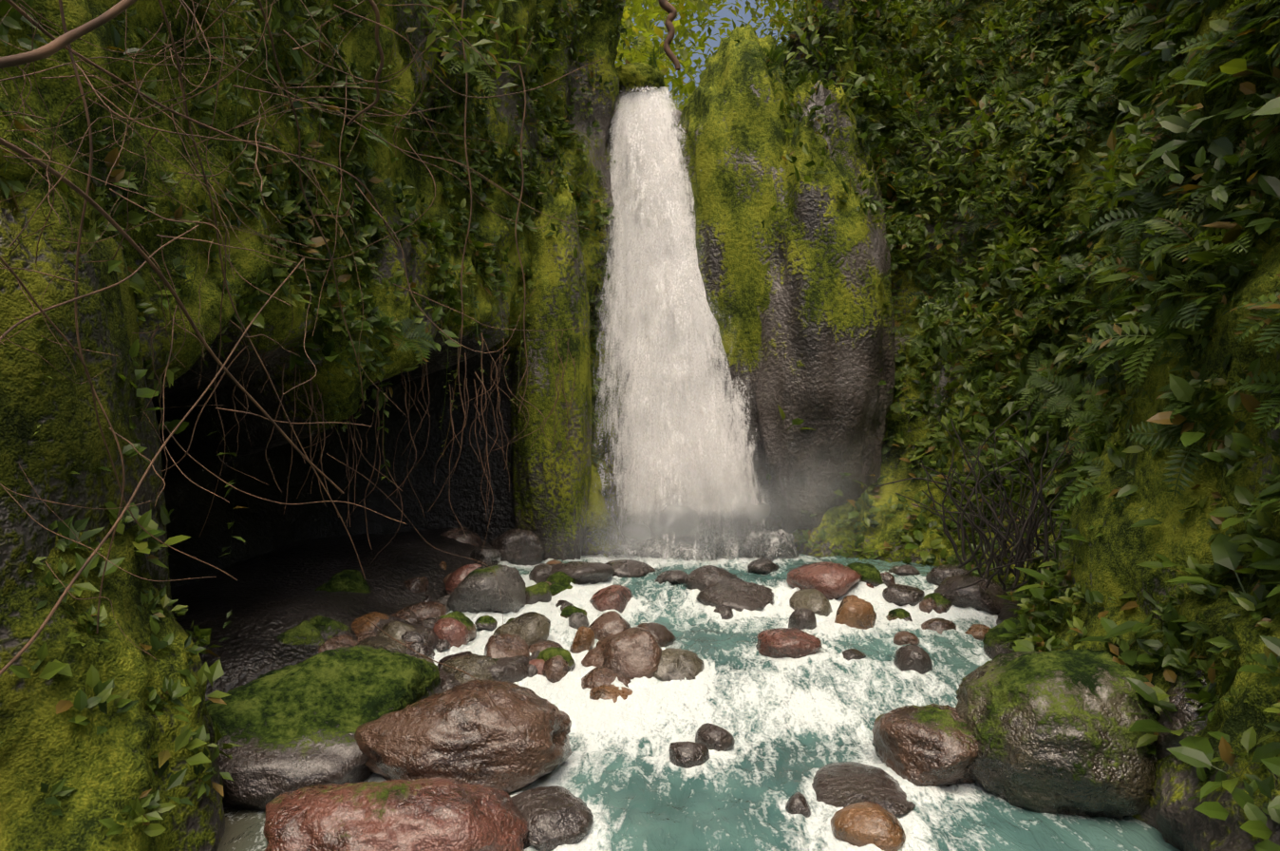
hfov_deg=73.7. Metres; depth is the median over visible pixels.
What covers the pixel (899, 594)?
rock
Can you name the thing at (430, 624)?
river cobbles
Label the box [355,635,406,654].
rock
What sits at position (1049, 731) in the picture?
rock
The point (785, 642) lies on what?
rock
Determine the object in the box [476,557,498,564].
rock
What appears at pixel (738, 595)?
rock
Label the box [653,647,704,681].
rock
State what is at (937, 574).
rock
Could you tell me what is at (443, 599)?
rock
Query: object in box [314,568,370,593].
rock
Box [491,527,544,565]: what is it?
rock
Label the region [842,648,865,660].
rock
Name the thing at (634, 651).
rock
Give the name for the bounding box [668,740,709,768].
rock
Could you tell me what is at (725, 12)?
sky
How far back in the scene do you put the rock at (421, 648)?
6.00 m
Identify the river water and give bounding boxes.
[216,552,1180,850]
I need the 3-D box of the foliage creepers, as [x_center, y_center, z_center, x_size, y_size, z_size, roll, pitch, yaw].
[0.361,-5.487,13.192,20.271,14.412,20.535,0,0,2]
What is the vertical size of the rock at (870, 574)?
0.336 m
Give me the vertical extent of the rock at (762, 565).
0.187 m
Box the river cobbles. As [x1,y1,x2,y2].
[276,536,975,850]
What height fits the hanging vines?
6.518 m
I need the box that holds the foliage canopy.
[614,0,807,112]
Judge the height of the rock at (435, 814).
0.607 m
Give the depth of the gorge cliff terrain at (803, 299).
6.62 m
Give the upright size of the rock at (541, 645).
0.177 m
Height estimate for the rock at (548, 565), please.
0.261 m
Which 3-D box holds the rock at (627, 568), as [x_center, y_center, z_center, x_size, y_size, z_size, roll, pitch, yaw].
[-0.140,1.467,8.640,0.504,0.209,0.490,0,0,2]
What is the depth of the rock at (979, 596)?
7.47 m
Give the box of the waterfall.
[592,86,783,543]
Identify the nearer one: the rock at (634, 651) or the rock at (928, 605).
the rock at (634, 651)
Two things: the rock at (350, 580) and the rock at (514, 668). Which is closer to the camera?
the rock at (514, 668)
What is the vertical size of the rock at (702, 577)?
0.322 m
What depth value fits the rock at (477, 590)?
7.36 m
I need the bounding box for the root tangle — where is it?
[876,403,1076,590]
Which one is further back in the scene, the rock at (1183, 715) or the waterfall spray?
the waterfall spray
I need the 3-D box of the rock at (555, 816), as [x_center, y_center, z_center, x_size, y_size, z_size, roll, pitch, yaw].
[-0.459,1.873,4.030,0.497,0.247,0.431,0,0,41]
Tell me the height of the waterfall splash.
0.679 m
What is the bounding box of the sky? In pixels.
[615,0,805,106]
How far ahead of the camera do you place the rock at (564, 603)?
7.45 m
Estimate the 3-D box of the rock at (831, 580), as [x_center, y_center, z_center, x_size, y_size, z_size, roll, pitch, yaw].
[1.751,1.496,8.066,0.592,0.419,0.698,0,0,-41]
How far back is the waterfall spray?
10.02 m
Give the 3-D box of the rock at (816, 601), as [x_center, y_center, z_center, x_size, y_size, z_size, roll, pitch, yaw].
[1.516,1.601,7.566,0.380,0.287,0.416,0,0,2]
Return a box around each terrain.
[0,0,1279,850]
[170,527,1020,700]
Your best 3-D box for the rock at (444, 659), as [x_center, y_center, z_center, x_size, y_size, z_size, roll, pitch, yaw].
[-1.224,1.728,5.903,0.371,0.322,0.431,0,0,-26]
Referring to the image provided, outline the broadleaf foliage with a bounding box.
[0,0,1279,850]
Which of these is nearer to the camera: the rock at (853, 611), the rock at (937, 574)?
the rock at (853, 611)
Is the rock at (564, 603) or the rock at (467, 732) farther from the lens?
the rock at (564, 603)
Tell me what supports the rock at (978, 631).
in the river water
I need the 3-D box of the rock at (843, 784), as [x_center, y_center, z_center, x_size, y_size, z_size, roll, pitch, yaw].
[1.152,1.886,4.421,0.530,0.124,0.627,0,0,2]
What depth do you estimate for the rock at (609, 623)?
6.59 m
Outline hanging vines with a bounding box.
[0,0,680,771]
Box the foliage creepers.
[0,0,1279,835]
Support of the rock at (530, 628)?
in the river water
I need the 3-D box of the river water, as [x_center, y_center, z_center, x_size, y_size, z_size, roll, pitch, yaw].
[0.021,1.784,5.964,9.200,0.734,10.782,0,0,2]
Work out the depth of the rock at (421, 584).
7.66 m
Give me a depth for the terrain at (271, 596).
7.16 m
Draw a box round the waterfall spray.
[586,85,799,561]
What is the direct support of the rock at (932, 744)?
in the river water
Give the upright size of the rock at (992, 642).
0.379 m
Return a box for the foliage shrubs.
[0,0,1279,482]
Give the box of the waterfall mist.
[516,407,926,571]
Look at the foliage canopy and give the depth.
16.39 m
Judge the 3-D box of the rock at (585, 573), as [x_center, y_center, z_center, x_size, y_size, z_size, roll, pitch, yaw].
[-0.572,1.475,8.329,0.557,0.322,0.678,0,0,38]
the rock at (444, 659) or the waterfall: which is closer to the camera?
the rock at (444, 659)
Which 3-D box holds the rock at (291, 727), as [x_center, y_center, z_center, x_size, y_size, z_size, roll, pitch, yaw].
[-1.890,1.722,4.865,1.308,0.832,1.401,0,0,2]
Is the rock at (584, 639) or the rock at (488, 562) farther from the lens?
the rock at (488, 562)
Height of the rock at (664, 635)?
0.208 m
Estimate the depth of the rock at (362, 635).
6.32 m
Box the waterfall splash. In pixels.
[612,527,799,561]
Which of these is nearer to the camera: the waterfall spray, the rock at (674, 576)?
the rock at (674, 576)
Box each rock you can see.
[205,644,443,810]
[263,777,528,850]
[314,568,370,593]
[354,678,572,792]
[355,630,376,642]
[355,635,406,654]
[403,576,429,592]
[406,641,433,658]
[434,594,451,613]
[437,650,471,668]
[440,527,483,545]
[446,564,526,613]
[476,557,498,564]
[483,633,529,658]
[486,655,529,682]
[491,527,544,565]
[492,611,550,645]
[511,785,593,850]
[527,639,563,652]
[528,563,551,580]
[548,561,614,583]
[555,600,573,611]
[569,626,595,653]
[587,610,631,639]
[596,626,661,677]
[604,559,650,578]
[637,621,676,646]
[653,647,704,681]
[656,569,688,583]
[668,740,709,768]
[683,564,743,590]
[696,578,774,611]
[747,557,779,573]
[755,627,822,658]
[786,561,862,600]
[789,588,832,616]
[811,761,915,816]
[834,594,876,629]
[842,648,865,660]
[847,562,884,586]
[871,703,978,786]
[882,583,924,605]
[919,597,941,613]
[925,564,970,584]
[933,574,1007,615]
[955,648,1157,820]
[964,623,990,639]
[982,618,1029,658]
[1154,664,1220,758]
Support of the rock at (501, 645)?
in the river water
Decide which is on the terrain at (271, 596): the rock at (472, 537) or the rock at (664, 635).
the rock at (472, 537)

